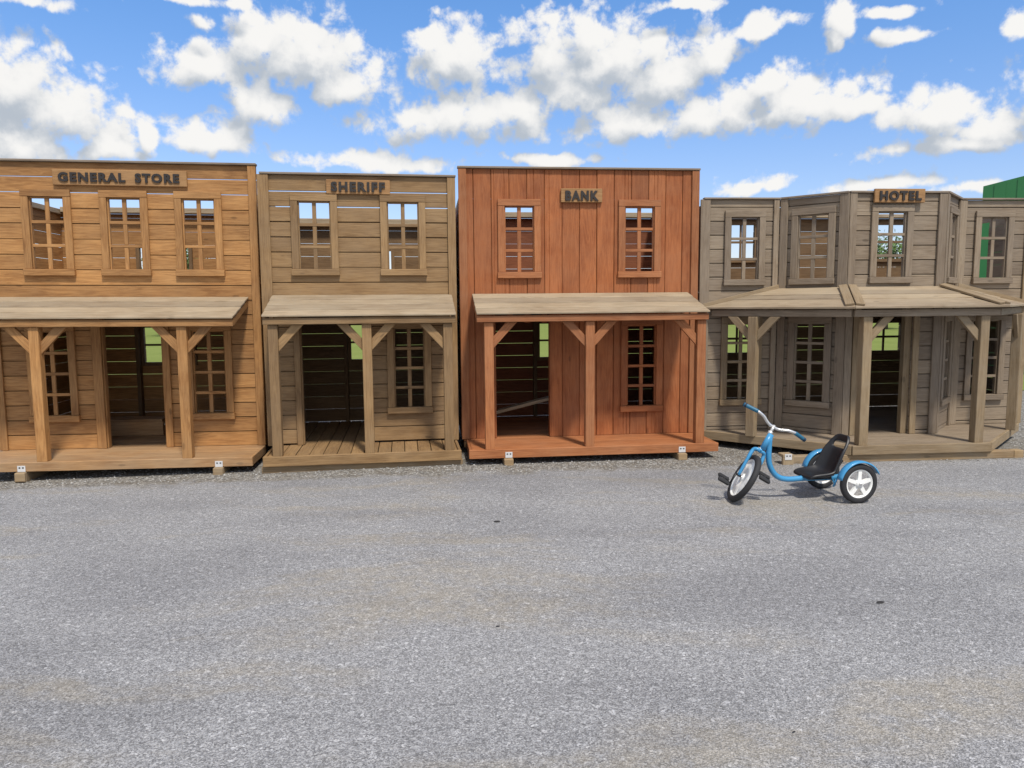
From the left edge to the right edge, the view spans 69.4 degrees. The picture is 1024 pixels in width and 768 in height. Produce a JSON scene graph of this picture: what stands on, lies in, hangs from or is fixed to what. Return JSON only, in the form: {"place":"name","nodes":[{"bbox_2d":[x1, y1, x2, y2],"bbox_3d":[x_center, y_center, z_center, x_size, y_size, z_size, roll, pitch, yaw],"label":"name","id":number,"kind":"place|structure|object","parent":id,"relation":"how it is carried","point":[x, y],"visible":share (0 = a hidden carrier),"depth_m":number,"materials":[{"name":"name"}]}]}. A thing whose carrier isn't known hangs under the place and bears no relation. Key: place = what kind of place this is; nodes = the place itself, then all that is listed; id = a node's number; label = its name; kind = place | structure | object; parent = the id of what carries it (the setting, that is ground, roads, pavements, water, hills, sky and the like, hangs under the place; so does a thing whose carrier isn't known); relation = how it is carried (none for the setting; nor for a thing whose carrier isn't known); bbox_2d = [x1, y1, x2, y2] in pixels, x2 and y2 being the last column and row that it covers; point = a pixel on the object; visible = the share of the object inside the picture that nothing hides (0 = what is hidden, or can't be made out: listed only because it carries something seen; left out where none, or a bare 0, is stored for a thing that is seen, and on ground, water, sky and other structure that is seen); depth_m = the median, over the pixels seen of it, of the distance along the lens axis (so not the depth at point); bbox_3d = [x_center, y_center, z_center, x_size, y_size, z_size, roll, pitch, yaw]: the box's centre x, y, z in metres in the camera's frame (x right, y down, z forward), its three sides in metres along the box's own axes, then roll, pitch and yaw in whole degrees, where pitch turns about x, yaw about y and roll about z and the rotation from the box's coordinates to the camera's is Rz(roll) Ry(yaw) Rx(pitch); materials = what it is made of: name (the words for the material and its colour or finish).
{"place":"outdoors","nodes":[
{"label":"outdoors","id":0,"kind":"place"},
{"bbox_2d":[0,390,1023,767],"bbox_3d":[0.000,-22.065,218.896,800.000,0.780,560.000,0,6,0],"label":"ground","id":1,"kind":"structure","parent":0,"point":[682,660],"depth_m":3.69,"materials":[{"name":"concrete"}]},
{"bbox_2d":[0,158,275,482],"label":"wooden playhouse","id":2,"kind":"object","parent":1,"relation":"on","point":[97,300],"visible":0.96,"depth_m":7.27,"materials":[{"name":"brown wood"}]},
{"bbox_2d":[19,189,76,275],"bbox_3d":[-4.476,-1.457,7.143,0.467,0.819,0.080,-1,6,-6],"label":"window","id":3,"kind":"structure","parent":2,"relation":"in","point":[27,222],"depth_m":7.13,"materials":[{"name":"brown wood"}]},
{"bbox_2d":[24,327,81,422],"bbox_3d":[-4.518,-0.105,7.284,0.467,0.965,0.080,-1,6,-6],"label":"window","id":4,"kind":"structure","parent":2,"relation":"in","point":[75,416],"depth_m":7.28,"materials":[{"name":"brown wood"}]},
{"bbox_2d":[98,190,151,275],"bbox_3d":[-3.773,-1.467,7.223,0.462,0.819,0.080,-1,6,-6],"label":"window","id":5,"kind":"structure","parent":2,"relation":"in","point":[104,206],"depth_m":7.21,"materials":[{"name":"brown wood"}]},
{"bbox_2d":[135,244,192,269],"bbox_3d":[-4.082,-1.341,8.713,0.630,0.590,0.048,-1,6,-6],"label":"back window frame","id":6,"kind":"structure","parent":2,"relation":"in","point":[137,250],"depth_m":8.67,"materials":[{"name":"brown wood"}]},
{"bbox_2d":[140,327,197,365],"bbox_3d":[-4.080,-0.466,8.808,0.630,0.490,0.048,-1,6,-6],"label":"back window frame","id":7,"kind":"structure","parent":2,"relation":"in","point":[142,336],"depth_m":8.77,"materials":[{"name":"brown wood"}]},
{"bbox_2d":[173,191,225,275],"bbox_3d":[-3.082,-1.477,7.301,0.462,0.819,0.080,-1,6,-6],"label":"window","id":8,"kind":"structure","parent":2,"relation":"in","point":[179,197],"depth_m":7.28,"materials":[{"name":"brown wood"}]},
{"bbox_2d":[189,326,235,419],"bbox_3d":[-3.044,-0.125,7.452,0.467,0.965,0.080,-1,6,-6],"label":"window","id":9,"kind":"structure","parent":2,"relation":"in","point":[227,351],"depth_m":7.45,"materials":[{"name":"brown wood"}]},
{"bbox_2d":[256,171,462,473],"bbox_3d":[-1.573,-0.701,7.889,1.919,2.853,2.138,-1,6,-8],"label":"wooden playhouse","id":10,"kind":"object","parent":1,"relation":"on","point":[354,279],"visible":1,"depth_m":7.38,"materials":[{"name":"brown wood"}]},
{"bbox_2d":[289,194,339,275],"bbox_3d":[-1.942,-1.465,7.287,0.464,0.790,0.080,-1,6,-8],"label":"window","id":11,"kind":"structure","parent":10,"relation":"in","point":[296,270],"depth_m":7.27,"materials":[{"name":"brown wood"}]},
{"bbox_2d":[347,324,396,362],"bbox_3d":[-1.691,-0.507,8.946,0.580,0.490,0.048,-1,6,-8],"label":"back window frame","id":12,"kind":"structure","parent":10,"relation":"in","point":[350,360],"depth_m":8.91,"materials":[{"name":"brown wood"}]},
{"bbox_2d":[389,249,394,268],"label":"back window frame","id":13,"kind":"structure","parent":10,"relation":"in","point":[392,250],"depth_m":8.85,"materials":[{"name":"brown wood"}]},
{"bbox_2d":[379,195,426,275],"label":"window","id":14,"kind":"structure","parent":10,"relation":"in","point":[385,200],"depth_m":7.39,"materials":[{"name":"brown wood"}]},
{"bbox_2d":[387,323,432,413],"bbox_3d":[-1.047,-0.171,7.559,0.460,0.942,0.080,-1,6,-8],"label":"window","id":15,"kind":"structure","parent":10,"relation":"in","point":[427,408],"depth_m":7.55,"materials":[{"name":"brown wood"}]},
{"bbox_2d":[455,166,717,465],"bbox_3d":[0.676,-0.794,8.144,2.536,2.943,2.186,-1,6,-6],"label":"wooden playhouse","id":16,"kind":"object","parent":1,"relation":"on","point":[581,291],"visible":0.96,"depth_m":7.66,"materials":[{"name":"brown wood"}]},
{"bbox_2d":[497,199,541,277],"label":"window","id":17,"kind":"structure","parent":16,"relation":"in","point":[535,204],"depth_m":7.55,"materials":[{"name":"brown wood"}]},
{"bbox_2d":[496,396,548,413],"bbox_3d":[0.124,0.232,8.262,1.257,0.328,0.120,-1,6,-6],"label":"loose plank","id":18,"kind":"object","parent":16,"relation":"in","point":[523,404],"visible":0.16,"depth_m":8.21,"materials":[{"name":"brown wood"}]},
{"bbox_2d":[537,321,547,359],"bbox_3d":[0.591,-0.547,9.235,0.580,0.495,0.048,-1,6,-6],"label":"back window frame","id":19,"kind":"structure","parent":16,"relation":"in","point":[538,323],"depth_m":9.19,"materials":[{"name":"brown wood"}]},
{"bbox_2d":[617,200,661,277],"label":"window","id":20,"kind":"structure","parent":16,"relation":"in","point":[655,272],"depth_m":7.68,"materials":[{"name":"brown wood"}]},
{"bbox_2d":[619,320,662,411],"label":"window","id":21,"kind":"structure","parent":16,"relation":"in","point":[658,324],"depth_m":7.84,"materials":[{"name":"brown wood"}]},
{"bbox_2d":[718,402,879,502],"bbox_3d":[2.194,0.528,5.823,1.205,0.765,0.538,-1,6,-11],"label":"tricycle","id":22,"kind":"object","parent":1,"relation":"on","point":[818,468],"visible":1,"depth_m":5.77,"materials":[{"name":"blue metal"}]},
{"bbox_2d":[697,189,1023,464],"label":"wooden playhouse","id":23,"kind":"object","parent":1,"relation":"on","point":[944,305],"visible":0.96,"depth_m":7.80,"materials":[{"name":"grey wood"}]},
{"bbox_2d":[728,324,747,355],"bbox_3d":[2.905,-0.585,9.544,0.460,0.440,0.048,-1,6,-5],"label":"back window frame","id":24,"kind":"structure","parent":23,"relation":"in","point":[737,338],"depth_m":9.55,"materials":[{"name":"brown wood"}]},
{"bbox_2d":[718,317,762,405],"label":"window","id":25,"kind":"structure","parent":23,"relation":"in","point":[723,401],"depth_m":8.03,"materials":[{"name":"brown wood"}]},
{"bbox_2d":[722,210,765,285],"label":"window","id":26,"kind":"structure","parent":23,"relation":"in","point":[760,238],"depth_m":7.89,"materials":[{"name":"brown wood"}]},
{"bbox_2d":[731,222,756,262],"bbox_3d":[2.913,-1.803,9.413,0.420,0.510,0.048,-1,6,-5],"label":"back window frame","id":27,"kind":"structure","parent":23,"relation":"in","point":[739,242],"depth_m":9.41,"materials":[{"name":"brown wood"}]},
{"bbox_2d":[785,317,831,408],"bbox_3d":[3.154,-0.235,7.850,0.462,0.962,0.080,5,8,40],"label":"window","id":28,"kind":"structure","parent":23,"relation":"in","point":[793,322],"depth_m":7.85,"materials":[{"name":"brown wood"}]},
{"bbox_2d":[788,206,835,284],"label":"window","id":29,"kind":"structure","parent":23,"relation":"in","point":[795,257],"depth_m":7.72,"materials":[{"name":"brown wood"}]},
{"bbox_2d":[871,320,901,353],"bbox_3d":[4.878,-0.620,9.702,0.500,0.440,0.048,-1,6,-5],"label":"back window frame","id":30,"kind":"structure","parent":23,"relation":"in","point":[883,336],"depth_m":9.71,"materials":[{"name":"brown wood"}]},
{"bbox_2d":[877,222,902,261],"bbox_3d":[4.886,-1.838,9.571,0.460,0.510,0.048,-1,6,-5],"label":"back window frame","id":31,"kind":"structure","parent":23,"relation":"in","point":[879,223],"depth_m":9.57,"materials":[{"name":"brown wood"}]},
{"bbox_2d":[867,205,914,282],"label":"window","id":32,"kind":"structure","parent":23,"relation":"in","point":[908,210],"depth_m":7.52,"materials":[{"name":"brown wood"}]},
{"bbox_2d":[940,316,953,405],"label":"window","id":33,"kind":"structure","parent":23,"relation":"in","point":[948,320],"depth_m":8.05,"materials":[{"name":"brown wood"}]},
{"bbox_2d":[946,206,959,283],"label":"window","id":34,"kind":"structure","parent":23,"relation":"in","point":[954,220],"depth_m":7.92,"materials":[{"name":"brown wood"}]},
{"bbox_2d":[960,314,1007,400],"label":"window","id":35,"kind":"structure","parent":23,"relation":"in","point":[1001,320],"depth_m":8.25,"materials":[{"name":"brown wood"}]},
{"bbox_2d":[971,211,1015,283],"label":"window","id":36,"kind":"structure","parent":23,"relation":"in","point":[1008,216],"depth_m":8.12,"materials":[{"name":"brown wood"}]},
{"bbox_2d":[0,0,1023,268],"label":"sky","id":37,"kind":"structure","parent":0,"point":[767,98],"materials":[{"name":"blue"}]},
{"bbox_2d":[58,323,1023,396],"bbox_3d":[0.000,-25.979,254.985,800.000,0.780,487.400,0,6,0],"label":"lawn","id":38,"kind":"structure","parent":0,"point":[153,353],"depth_m":29.09,"materials":[{"name":"green plant"}]},
{"bbox_2d":[141,249,188,268],"bbox_3d":[-18.024,-5.335,40.501,4.435,5.454,5.449,-2,7,-20],"label":"broadleaf tree","id":39,"kind":"object","parent":38,"relation":"on","point":[187,260],"depth_m":39.41,"materials":[{"name":"green plant"}]},
{"bbox_2d":[877,230,902,328],"bbox_3d":[20.739,-6.126,40.402,5.283,6.298,5.731,0,6,0],"label":"broadleaf tree","id":40,"kind":"object","parent":38,"relation":"on","point":[894,248],"visible":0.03,"depth_m":39.60,"materials":[{"name":"green plant"}]},
{"bbox_2d":[979,176,1023,365],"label":"metal shed","id":41,"kind":"structure","parent":38,"relation":"on","point":[1012,188],"depth_m":15.41,"materials":[{"name":"green metal"}]}
]}

